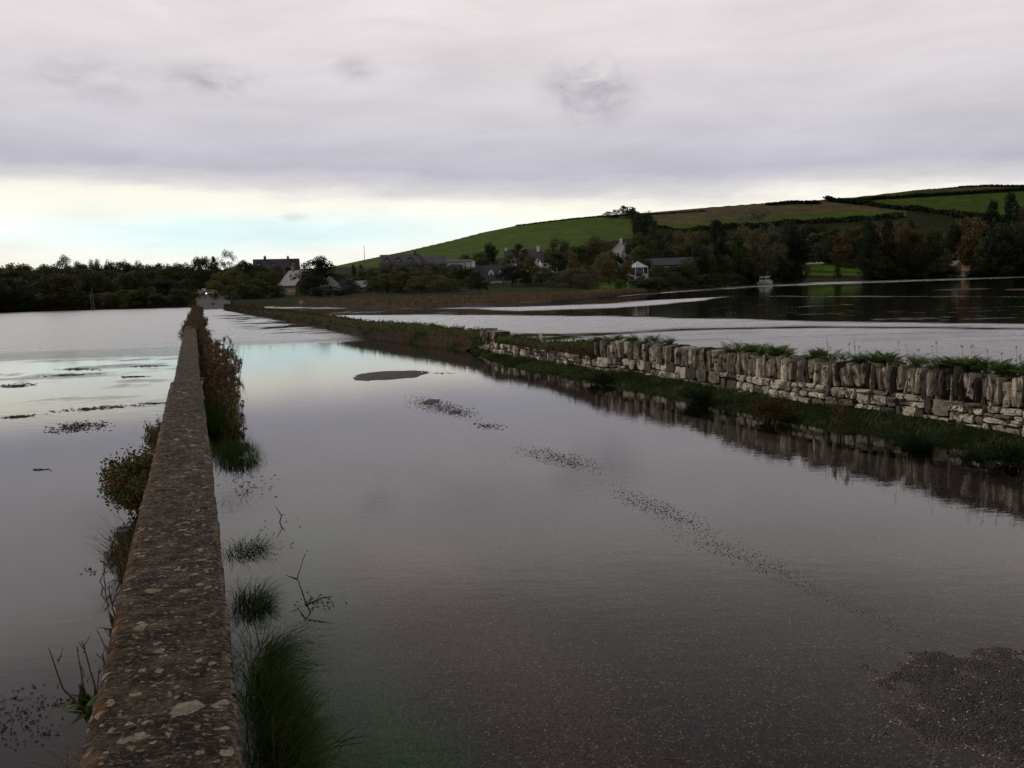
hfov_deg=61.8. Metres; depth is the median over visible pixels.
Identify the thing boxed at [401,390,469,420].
gravel crumbs
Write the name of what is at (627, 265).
tree
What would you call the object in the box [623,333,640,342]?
fern
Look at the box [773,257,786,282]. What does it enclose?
tree
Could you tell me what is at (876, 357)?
fern
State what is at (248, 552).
grass tuft
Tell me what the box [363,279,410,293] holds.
tree
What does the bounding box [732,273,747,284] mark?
shore bush
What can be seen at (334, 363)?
water
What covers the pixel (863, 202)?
hedge
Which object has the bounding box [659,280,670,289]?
shore bush
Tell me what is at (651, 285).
shore bush
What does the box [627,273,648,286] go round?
tree
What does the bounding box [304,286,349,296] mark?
tree
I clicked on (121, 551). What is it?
grass tuft
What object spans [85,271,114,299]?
tree
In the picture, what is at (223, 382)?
dead dock plant
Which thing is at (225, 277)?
tree
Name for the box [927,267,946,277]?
shore bush
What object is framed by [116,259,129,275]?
tree
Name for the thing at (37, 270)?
tree
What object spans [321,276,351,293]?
cottage
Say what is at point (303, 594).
twig
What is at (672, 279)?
tree
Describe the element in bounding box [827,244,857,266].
tree
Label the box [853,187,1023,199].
hedge
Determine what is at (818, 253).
tree
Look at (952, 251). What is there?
tree
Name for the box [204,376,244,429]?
dead dock plant
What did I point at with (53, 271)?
tree
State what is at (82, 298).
shore bush
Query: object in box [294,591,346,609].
leaf litter
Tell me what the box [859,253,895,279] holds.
tree
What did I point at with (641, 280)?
shore bush
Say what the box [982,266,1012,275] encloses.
shore bush
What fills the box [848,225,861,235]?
tree
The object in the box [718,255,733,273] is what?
tree
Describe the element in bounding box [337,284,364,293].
tree
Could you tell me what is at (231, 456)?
grass tuft
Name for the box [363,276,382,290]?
tree
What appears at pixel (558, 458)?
seaweed raft
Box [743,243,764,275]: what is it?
tree
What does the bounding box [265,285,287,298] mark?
tree
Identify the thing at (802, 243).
tree
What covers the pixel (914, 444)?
rush clump
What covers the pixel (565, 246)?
tree
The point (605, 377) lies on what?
verge bush
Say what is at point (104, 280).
tree
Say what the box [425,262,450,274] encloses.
tree
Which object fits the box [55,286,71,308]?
shore bush
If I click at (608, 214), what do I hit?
tree
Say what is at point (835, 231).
tree
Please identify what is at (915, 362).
fern
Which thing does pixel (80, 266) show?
tree
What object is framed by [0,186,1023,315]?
hillside
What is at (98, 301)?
shore bush
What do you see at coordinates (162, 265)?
tree
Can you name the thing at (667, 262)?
long bungalow
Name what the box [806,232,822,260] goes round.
tree
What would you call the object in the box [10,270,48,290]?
tree
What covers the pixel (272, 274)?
tree
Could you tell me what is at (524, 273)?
tree
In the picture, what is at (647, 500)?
seaweed raft
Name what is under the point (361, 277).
tree
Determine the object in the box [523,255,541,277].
tree
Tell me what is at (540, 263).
bungalow
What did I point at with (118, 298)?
shore bush
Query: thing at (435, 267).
tree
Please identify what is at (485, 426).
seaweed raft
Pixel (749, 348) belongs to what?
fern
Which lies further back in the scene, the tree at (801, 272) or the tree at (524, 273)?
the tree at (801, 272)
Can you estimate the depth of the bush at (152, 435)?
9.67 m
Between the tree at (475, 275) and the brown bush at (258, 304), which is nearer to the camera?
the brown bush at (258, 304)
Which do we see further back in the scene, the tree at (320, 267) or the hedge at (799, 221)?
the hedge at (799, 221)
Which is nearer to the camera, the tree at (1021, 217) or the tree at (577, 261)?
the tree at (577, 261)
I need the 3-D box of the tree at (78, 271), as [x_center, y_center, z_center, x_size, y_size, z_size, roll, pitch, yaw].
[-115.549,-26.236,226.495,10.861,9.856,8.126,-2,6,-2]
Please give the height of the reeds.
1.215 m
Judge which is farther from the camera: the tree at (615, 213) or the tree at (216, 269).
the tree at (615, 213)
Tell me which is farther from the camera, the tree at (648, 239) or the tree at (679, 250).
the tree at (648, 239)
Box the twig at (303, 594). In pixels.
[286,555,332,616]
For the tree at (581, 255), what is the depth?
274.98 m
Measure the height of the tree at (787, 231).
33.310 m
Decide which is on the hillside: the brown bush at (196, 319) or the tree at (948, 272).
the tree at (948, 272)
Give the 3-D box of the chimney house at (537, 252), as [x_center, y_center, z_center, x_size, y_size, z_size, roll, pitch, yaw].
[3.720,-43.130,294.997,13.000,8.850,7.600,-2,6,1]
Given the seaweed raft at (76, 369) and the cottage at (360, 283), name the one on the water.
the seaweed raft at (76, 369)
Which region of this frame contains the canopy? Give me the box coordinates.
[806,262,823,272]
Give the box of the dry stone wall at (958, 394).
[224,307,1023,436]
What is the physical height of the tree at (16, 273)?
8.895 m
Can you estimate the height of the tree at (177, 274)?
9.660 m
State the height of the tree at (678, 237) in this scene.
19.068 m
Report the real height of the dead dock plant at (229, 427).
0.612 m
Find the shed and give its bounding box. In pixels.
[961,265,972,274]
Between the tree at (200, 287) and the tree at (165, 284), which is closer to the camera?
the tree at (165, 284)
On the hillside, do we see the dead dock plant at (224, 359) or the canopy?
the canopy
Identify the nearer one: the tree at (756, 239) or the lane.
the lane
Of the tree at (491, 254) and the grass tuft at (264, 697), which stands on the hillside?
the tree at (491, 254)
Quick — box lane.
[196,289,230,308]
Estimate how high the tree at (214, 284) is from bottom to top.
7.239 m
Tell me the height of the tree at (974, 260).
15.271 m
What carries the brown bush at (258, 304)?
on the water
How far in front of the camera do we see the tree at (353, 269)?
321.46 m
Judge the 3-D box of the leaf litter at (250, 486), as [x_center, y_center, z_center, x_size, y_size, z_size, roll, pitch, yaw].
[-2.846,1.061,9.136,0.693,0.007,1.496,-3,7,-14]
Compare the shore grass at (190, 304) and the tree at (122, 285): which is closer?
the shore grass at (190, 304)
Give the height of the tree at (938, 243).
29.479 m
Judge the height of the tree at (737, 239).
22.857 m
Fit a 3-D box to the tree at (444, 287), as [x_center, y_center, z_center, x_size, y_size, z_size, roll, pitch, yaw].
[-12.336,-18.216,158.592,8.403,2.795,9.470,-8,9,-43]
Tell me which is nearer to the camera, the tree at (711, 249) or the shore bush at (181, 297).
the shore bush at (181, 297)
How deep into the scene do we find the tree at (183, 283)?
194.95 m
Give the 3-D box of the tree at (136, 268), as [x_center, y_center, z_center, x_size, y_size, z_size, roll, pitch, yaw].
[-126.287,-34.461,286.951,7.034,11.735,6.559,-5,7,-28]
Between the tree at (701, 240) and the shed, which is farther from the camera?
the shed
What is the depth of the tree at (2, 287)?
173.25 m
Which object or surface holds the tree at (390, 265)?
on the hillside
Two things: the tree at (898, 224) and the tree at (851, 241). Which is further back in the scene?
the tree at (851, 241)
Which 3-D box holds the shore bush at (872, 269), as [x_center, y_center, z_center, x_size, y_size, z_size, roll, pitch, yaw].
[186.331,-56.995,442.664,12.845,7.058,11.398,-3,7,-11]
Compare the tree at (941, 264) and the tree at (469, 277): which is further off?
the tree at (941, 264)
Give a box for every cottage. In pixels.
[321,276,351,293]
[351,280,375,290]
[470,261,511,283]
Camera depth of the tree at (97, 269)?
231.41 m
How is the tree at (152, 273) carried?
on the hillside
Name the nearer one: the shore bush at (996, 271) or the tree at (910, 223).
the shore bush at (996, 271)
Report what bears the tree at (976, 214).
on the hillside
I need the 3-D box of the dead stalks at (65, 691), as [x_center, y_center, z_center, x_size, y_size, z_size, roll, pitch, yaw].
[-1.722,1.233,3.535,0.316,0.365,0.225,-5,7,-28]
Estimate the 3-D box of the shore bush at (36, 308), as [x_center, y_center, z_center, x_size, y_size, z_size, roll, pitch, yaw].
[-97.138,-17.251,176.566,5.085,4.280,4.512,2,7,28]
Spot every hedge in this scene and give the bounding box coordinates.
[516,209,704,225]
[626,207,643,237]
[650,211,906,231]
[765,200,820,204]
[823,195,956,214]
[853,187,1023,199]
[922,184,1023,189]
[945,210,1023,222]
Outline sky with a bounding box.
[0,0,1023,269]
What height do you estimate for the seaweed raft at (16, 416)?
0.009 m
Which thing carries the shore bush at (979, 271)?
on the hillside
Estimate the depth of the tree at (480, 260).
314.17 m
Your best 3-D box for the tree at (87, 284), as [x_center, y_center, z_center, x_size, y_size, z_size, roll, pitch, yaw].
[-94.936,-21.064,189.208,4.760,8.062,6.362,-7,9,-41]
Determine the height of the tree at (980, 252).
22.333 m
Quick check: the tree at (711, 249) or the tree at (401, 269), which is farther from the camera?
the tree at (711, 249)
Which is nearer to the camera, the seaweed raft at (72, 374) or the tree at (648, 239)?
the seaweed raft at (72, 374)
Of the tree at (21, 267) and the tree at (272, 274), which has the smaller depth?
the tree at (272, 274)
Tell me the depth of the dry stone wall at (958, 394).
13.42 m
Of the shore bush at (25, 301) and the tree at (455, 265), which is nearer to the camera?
the shore bush at (25, 301)
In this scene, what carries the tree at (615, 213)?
on the hillside
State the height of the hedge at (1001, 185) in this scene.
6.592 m
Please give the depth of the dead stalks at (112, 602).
4.64 m
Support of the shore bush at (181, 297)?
on the hillside
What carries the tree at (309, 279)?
on the hillside
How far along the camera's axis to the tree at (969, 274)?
440.62 m
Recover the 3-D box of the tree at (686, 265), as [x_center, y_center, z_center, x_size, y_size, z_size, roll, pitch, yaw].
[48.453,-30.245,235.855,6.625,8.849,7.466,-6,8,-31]
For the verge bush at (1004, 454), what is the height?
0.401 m
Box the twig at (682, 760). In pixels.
[658,752,694,765]
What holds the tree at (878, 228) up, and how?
on the hillside
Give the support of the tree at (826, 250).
on the hillside
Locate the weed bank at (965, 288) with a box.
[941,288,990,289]
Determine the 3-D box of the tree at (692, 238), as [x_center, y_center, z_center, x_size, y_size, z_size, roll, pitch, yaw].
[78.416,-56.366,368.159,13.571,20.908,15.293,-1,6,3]
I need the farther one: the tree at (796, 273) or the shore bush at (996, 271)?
the shore bush at (996, 271)
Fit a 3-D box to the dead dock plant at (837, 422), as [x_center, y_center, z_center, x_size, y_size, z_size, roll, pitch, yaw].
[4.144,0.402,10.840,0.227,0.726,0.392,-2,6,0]
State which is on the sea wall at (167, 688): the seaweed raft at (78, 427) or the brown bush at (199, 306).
the brown bush at (199, 306)
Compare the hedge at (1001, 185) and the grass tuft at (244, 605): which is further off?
the hedge at (1001, 185)
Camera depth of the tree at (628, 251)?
233.01 m
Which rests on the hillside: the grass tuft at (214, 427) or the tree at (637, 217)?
the tree at (637, 217)
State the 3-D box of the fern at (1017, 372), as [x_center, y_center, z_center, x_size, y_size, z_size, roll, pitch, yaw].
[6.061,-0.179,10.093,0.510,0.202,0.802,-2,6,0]
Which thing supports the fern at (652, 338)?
on the dry stone wall at (958, 394)
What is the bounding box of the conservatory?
[628,261,647,281]
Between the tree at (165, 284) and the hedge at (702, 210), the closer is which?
the tree at (165, 284)
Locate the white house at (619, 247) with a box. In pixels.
[612,238,633,271]
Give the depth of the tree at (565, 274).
171.97 m
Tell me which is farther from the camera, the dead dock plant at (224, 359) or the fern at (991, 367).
the dead dock plant at (224, 359)
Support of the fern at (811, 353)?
on the dry stone wall at (958, 394)
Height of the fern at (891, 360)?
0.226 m
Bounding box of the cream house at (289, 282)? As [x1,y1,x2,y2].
[278,265,319,294]
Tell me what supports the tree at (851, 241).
on the hillside
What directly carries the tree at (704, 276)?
on the hillside
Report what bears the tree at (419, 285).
on the hillside
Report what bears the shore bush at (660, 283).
on the hillside
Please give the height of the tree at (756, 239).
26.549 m
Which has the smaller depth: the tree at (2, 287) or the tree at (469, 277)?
the tree at (2, 287)
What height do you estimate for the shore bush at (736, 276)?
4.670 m
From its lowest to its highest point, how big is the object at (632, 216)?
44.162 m
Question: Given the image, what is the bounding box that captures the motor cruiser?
[757,276,772,284]
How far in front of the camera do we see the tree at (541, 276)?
183.39 m
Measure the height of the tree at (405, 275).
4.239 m
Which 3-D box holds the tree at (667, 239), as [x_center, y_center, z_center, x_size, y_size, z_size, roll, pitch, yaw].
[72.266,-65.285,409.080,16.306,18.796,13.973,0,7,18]
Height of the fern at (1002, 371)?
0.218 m
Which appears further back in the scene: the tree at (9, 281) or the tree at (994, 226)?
the tree at (994, 226)
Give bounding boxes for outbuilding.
[446,259,470,270]
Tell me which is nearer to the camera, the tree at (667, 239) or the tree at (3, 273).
the tree at (3, 273)
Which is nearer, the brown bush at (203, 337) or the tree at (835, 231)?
the brown bush at (203, 337)
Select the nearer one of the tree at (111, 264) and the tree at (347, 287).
the tree at (347, 287)
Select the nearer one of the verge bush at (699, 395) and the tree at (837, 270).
the verge bush at (699, 395)
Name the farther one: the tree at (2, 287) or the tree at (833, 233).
the tree at (833, 233)
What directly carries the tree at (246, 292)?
on the hillside
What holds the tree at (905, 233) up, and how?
on the hillside
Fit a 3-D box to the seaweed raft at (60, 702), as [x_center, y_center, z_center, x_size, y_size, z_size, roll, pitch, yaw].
[-2.239,1.589,4.299,0.224,0.006,0.135,-7,8,-38]
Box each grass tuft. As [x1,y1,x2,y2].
[29,726,87,767]
[66,501,137,582]
[203,386,254,442]
[209,432,274,473]
[221,532,288,566]
[225,572,287,625]
[229,604,339,682]
[233,633,357,767]
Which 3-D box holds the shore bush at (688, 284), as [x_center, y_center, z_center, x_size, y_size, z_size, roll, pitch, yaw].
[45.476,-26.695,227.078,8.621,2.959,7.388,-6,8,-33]
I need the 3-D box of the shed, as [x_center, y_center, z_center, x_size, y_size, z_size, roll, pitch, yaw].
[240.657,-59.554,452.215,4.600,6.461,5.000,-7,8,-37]
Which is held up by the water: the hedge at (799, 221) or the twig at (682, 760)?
the twig at (682, 760)
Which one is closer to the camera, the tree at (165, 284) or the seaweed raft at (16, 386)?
the seaweed raft at (16, 386)
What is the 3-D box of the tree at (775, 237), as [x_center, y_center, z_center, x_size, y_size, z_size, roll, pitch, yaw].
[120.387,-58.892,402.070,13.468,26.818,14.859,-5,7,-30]
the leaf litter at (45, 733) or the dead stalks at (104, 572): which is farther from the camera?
the dead stalks at (104, 572)
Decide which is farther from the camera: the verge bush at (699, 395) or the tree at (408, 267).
the tree at (408, 267)
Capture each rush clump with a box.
[883,427,945,454]
[952,442,996,464]
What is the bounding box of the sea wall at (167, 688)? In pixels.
[79,316,244,767]
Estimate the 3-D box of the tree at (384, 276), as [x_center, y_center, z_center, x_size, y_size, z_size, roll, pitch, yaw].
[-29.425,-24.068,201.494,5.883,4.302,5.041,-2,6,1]
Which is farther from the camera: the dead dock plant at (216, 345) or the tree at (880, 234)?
the tree at (880, 234)
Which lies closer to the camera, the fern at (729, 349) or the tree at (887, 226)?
the fern at (729, 349)
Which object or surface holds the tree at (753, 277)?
on the hillside
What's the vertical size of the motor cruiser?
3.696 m
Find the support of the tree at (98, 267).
on the hillside
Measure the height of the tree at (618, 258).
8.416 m
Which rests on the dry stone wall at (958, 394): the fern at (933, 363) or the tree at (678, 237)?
the fern at (933, 363)
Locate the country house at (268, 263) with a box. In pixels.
[253,255,299,279]
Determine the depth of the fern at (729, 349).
14.95 m
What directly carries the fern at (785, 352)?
on the dry stone wall at (958, 394)
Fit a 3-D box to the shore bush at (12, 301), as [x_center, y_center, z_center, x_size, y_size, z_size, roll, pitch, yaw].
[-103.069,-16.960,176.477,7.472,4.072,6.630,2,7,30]
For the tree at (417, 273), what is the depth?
183.41 m
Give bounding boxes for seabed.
[0,300,1023,767]
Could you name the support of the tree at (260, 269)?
on the hillside
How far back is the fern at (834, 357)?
12.79 m
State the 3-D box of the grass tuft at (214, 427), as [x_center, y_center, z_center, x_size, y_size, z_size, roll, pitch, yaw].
[-4.612,0.417,13.294,1.214,0.584,3.740,-4,7,-17]
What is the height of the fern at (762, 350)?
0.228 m
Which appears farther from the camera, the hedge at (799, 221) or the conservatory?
the hedge at (799, 221)
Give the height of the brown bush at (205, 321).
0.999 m
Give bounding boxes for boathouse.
[950,261,962,272]
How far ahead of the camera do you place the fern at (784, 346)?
13.84 m
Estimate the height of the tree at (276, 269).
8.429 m
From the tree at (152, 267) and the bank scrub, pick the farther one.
the tree at (152, 267)
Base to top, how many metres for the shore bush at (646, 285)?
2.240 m
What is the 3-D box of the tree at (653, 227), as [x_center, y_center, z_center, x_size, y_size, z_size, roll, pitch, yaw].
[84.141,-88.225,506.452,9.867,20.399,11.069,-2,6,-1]
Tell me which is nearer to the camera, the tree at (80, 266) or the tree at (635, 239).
the tree at (80, 266)
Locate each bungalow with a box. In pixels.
[537,257,556,272]
[642,257,696,276]
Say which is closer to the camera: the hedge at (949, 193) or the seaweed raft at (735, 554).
the seaweed raft at (735, 554)
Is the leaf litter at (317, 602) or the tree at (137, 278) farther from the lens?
the tree at (137, 278)
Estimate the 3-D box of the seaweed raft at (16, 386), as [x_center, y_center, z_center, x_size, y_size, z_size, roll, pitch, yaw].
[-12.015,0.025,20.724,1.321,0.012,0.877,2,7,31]
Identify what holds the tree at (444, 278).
on the hillside
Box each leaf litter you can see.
[42,732,59,734]
[214,474,278,496]
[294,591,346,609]
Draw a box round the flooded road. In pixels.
[206,317,1023,767]
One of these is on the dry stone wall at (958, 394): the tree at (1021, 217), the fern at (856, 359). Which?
the fern at (856, 359)
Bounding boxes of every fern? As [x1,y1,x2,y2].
[601,333,627,341]
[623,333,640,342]
[640,334,661,342]
[656,335,679,345]
[719,340,743,352]
[734,342,762,351]
[752,343,780,355]
[763,344,797,355]
[765,344,796,357]
[802,347,830,358]
[811,347,850,361]
[847,350,888,363]
[858,350,899,362]
[865,349,905,363]
[904,352,934,366]
[921,354,968,369]
[935,355,972,367]
[942,354,997,370]
[955,357,995,373]
[967,358,1012,374]
[989,357,1023,375]
[1000,360,1023,376]
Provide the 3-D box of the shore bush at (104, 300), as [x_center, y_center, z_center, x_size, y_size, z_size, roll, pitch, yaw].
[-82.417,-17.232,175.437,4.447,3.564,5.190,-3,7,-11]
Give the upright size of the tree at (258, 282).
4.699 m
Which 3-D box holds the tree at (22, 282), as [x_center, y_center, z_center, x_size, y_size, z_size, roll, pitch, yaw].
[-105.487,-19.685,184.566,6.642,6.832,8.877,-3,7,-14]
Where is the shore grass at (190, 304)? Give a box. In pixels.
[0,300,195,311]
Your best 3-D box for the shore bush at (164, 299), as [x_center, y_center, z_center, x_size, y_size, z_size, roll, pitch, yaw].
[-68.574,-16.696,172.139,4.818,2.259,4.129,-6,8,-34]
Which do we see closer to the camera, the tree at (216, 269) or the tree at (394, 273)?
the tree at (394, 273)
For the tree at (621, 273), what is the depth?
186.62 m
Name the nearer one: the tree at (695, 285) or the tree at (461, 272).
the tree at (461, 272)
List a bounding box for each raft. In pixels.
[0,383,37,387]
[0,683,70,749]
[2,414,32,418]
[40,693,91,706]
[43,373,100,376]
[43,420,111,433]
[46,404,143,413]
[58,368,99,370]
[122,376,148,377]
[129,365,166,366]
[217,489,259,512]
[473,422,506,429]
[516,447,602,471]
[595,483,717,532]
[641,515,815,585]
[766,572,933,644]
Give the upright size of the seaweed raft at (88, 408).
0.010 m
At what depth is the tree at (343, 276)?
208.21 m
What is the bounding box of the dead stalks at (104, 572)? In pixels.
[99,542,130,606]
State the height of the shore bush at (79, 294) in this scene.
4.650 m
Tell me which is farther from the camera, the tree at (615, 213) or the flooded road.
the tree at (615, 213)
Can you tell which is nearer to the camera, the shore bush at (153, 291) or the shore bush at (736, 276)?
the shore bush at (153, 291)
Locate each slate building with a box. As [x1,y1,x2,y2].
[380,250,420,275]
[421,255,445,273]
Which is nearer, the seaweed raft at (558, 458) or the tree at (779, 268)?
the seaweed raft at (558, 458)
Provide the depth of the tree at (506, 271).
175.52 m
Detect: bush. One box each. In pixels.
[0,292,28,310]
[9,293,38,309]
[32,290,51,309]
[38,292,63,308]
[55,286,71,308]
[63,286,77,307]
[66,288,85,308]
[66,295,93,307]
[83,293,111,307]
[96,443,153,520]
[98,292,118,306]
[109,292,129,306]
[118,289,141,306]
[118,289,148,306]
[132,287,153,305]
[141,415,160,451]
[147,286,159,306]
[147,293,166,305]
[160,295,179,305]
[164,288,193,304]
[178,323,212,341]
[180,317,204,332]
[184,313,203,327]
[186,310,202,318]
[190,307,204,314]
[191,304,204,310]
[195,315,208,327]
[197,330,211,353]
[247,301,266,307]
[582,370,620,385]
[631,279,663,288]
[634,279,656,288]
[639,280,658,288]
[649,277,663,289]
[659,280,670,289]
[674,381,715,406]
[677,278,694,288]
[729,274,742,284]
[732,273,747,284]
[746,392,798,424]
[771,269,800,282]
[860,268,886,279]
[902,267,921,278]
[922,269,945,277]
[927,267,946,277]
[972,267,988,276]
[978,439,1023,476]
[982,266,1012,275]
[986,263,1006,275]
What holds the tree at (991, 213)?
on the hillside
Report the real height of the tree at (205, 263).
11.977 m
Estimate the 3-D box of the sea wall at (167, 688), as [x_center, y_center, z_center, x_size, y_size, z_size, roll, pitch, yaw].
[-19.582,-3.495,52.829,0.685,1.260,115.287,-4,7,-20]
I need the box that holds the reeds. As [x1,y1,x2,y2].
[302,283,743,305]
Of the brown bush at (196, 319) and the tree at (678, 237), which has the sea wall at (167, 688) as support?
the brown bush at (196, 319)
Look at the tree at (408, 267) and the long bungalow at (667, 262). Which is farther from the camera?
the long bungalow at (667, 262)
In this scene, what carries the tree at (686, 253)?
on the hillside
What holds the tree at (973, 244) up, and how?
on the hillside
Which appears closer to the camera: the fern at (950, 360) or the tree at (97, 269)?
the fern at (950, 360)
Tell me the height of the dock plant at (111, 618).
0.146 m
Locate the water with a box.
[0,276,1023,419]
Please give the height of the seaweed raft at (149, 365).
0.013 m
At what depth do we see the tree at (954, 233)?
464.81 m
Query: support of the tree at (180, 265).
on the hillside
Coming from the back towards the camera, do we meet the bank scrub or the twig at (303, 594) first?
the bank scrub
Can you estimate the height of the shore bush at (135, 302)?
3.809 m
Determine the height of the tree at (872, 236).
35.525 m
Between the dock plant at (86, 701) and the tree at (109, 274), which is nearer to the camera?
the dock plant at (86, 701)
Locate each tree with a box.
[0,268,20,295]
[0,276,14,310]
[0,277,27,304]
[3,263,16,272]
[5,270,32,299]
[8,278,34,300]
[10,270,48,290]
[13,263,31,277]
[16,278,60,308]
[34,261,83,295]
[34,265,44,274]
[35,273,85,307]
[57,254,70,270]
[66,266,96,287]
[72,260,88,270]
[75,271,96,294]
[85,266,101,290]
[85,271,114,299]
[87,259,100,270]
[89,264,107,279]
[95,277,121,302]
[96,269,120,293]
[103,259,118,287]
[110,270,157,301]
[111,272,138,301]
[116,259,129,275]
[127,264,144,272]
[138,279,176,295]
[142,270,169,293]
[145,264,161,280]
[154,265,188,287]
[156,263,176,287]
[162,279,205,300]
[171,262,189,288]
[185,256,219,293]
[190,270,206,290]
[206,269,246,298]
[209,256,221,289]
[216,249,237,274]
[218,285,268,299]
[220,267,232,287]
[223,273,255,297]
[235,259,256,278]
[236,279,278,298]
[251,270,281,294]
[256,267,266,282]
[260,268,274,284]
[265,265,284,286]
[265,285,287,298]
[293,275,325,294]
[295,255,336,288]
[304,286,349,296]
[325,273,356,287]
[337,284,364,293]
[351,264,355,278]
[351,269,374,280]
[362,265,390,280]
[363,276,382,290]
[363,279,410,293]
[376,262,395,276]
[379,273,394,288]
[380,263,423,285]
[388,270,408,283]
[389,272,413,290]
[391,267,409,284]
[402,275,436,292]
[405,261,427,270]
[409,270,428,288]
[420,265,455,279]
[424,278,468,292]
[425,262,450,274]
[431,276,451,287]
[442,263,466,276]
[445,265,480,285]
[458,254,470,259]
[461,276,478,285]
[466,277,491,289]
[467,272,484,287]
[471,251,490,265]
[484,242,499,264]
[494,265,526,286]
[500,257,515,270]
[504,243,528,275]
[516,270,531,284]
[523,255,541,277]
[527,266,561,284]
[541,251,568,272]
[541,267,601,286]
[544,238,571,269]
[565,245,594,268]
[566,251,580,278]
[571,273,599,288]
[582,264,599,283]
[583,236,612,272]
[593,251,611,278]
[597,258,618,283]
[601,211,613,216]
[604,249,618,272]
[611,209,621,216]
[612,254,623,274]
[613,279,624,288]
[614,271,629,286]
[618,260,634,285]
[619,206,627,216]
[621,242,634,282]
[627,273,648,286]
[630,232,644,255]
[632,213,643,233]
[632,245,652,270]
[633,235,661,262]
[634,210,657,237]
[646,218,660,241]
[648,265,665,279]
[650,228,675,257]
[658,272,689,288]
[659,246,674,257]
[660,265,691,285]
[666,230,689,257]
[672,241,694,257]
[672,246,690,278]
[676,259,699,287]
[680,229,705,247]
[680,265,703,287]
[687,244,712,284]
[691,232,721,267]
[693,258,711,281]
[694,255,725,287]
[694,273,725,287]
[697,243,718,286]
[709,219,736,272]
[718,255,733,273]
[725,230,748,275]
[726,207,787,275]
[732,260,765,284]
[737,225,753,247]
[742,242,759,283]
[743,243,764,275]
[746,229,762,244]
[755,243,776,275]
[756,230,786,279]
[760,228,774,247]
[761,249,781,282]
[766,251,785,276]
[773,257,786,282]
[774,244,794,282]
[775,264,799,282]
[779,219,802,282]
[779,233,813,282]
[790,263,806,281]
[795,253,810,277]
[798,222,815,239]
[798,226,814,267]
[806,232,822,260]
[808,232,833,259]
[810,232,840,255]
[811,242,831,262]
[814,238,844,263]
[817,232,835,260]
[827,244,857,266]
[832,228,841,243]
[833,263,841,278]
[834,232,853,257]
[839,223,858,248]
[840,235,867,265]
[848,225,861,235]
[854,217,880,279]
[855,260,879,279]
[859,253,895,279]
[871,221,882,233]
[874,229,894,258]
[878,216,895,278]
[888,219,905,242]
[893,223,921,277]
[895,233,920,278]
[905,230,930,278]
[905,241,931,278]
[906,218,919,238]
[922,248,960,277]
[924,226,948,275]
[943,231,965,269]
[946,220,964,260]
[946,266,954,276]
[948,221,967,264]
[951,217,967,238]
[953,216,993,275]
[964,224,983,264]
[964,270,976,275]
[968,251,1004,276]
[971,244,1003,270]
[973,211,981,269]
[973,237,996,275]
[978,223,1015,275]
[984,224,998,237]
[985,199,1003,229]
[997,220,1023,275]
[1002,192,1021,231]
[1017,205,1023,227]
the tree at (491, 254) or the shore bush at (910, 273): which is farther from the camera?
the shore bush at (910, 273)
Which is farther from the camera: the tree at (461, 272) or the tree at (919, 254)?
the tree at (919, 254)
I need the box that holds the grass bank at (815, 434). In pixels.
[471,349,1023,468]
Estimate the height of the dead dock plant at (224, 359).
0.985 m
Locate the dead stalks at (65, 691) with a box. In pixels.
[48,630,106,703]
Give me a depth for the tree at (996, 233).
431.99 m
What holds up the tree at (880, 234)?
on the hillside
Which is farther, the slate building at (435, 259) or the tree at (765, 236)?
the tree at (765, 236)
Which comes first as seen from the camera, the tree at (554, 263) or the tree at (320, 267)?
the tree at (320, 267)
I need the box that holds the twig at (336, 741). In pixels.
[326,728,362,747]
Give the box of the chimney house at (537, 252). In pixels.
[504,246,541,271]
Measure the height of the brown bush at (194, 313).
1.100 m
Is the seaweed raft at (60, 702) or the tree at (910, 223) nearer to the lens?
the seaweed raft at (60, 702)
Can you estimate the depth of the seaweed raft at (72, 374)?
23.17 m
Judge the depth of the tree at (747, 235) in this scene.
539.86 m
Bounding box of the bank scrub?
[223,304,604,358]
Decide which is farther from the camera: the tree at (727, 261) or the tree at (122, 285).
the tree at (727, 261)
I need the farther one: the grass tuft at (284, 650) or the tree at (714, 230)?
the tree at (714, 230)
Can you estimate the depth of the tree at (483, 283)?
163.44 m
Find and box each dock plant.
[51,684,98,725]
[100,610,114,637]
[198,336,237,366]
[198,345,243,385]
[200,354,241,404]
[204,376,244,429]
[218,408,247,443]
[829,388,850,444]
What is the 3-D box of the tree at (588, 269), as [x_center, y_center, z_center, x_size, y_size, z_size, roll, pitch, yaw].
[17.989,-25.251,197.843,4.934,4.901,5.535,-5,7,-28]
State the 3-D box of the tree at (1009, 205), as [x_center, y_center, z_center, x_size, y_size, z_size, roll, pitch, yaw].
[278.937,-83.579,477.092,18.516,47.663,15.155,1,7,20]
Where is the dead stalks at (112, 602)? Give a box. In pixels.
[108,558,125,617]
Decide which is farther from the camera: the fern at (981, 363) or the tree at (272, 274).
the tree at (272, 274)

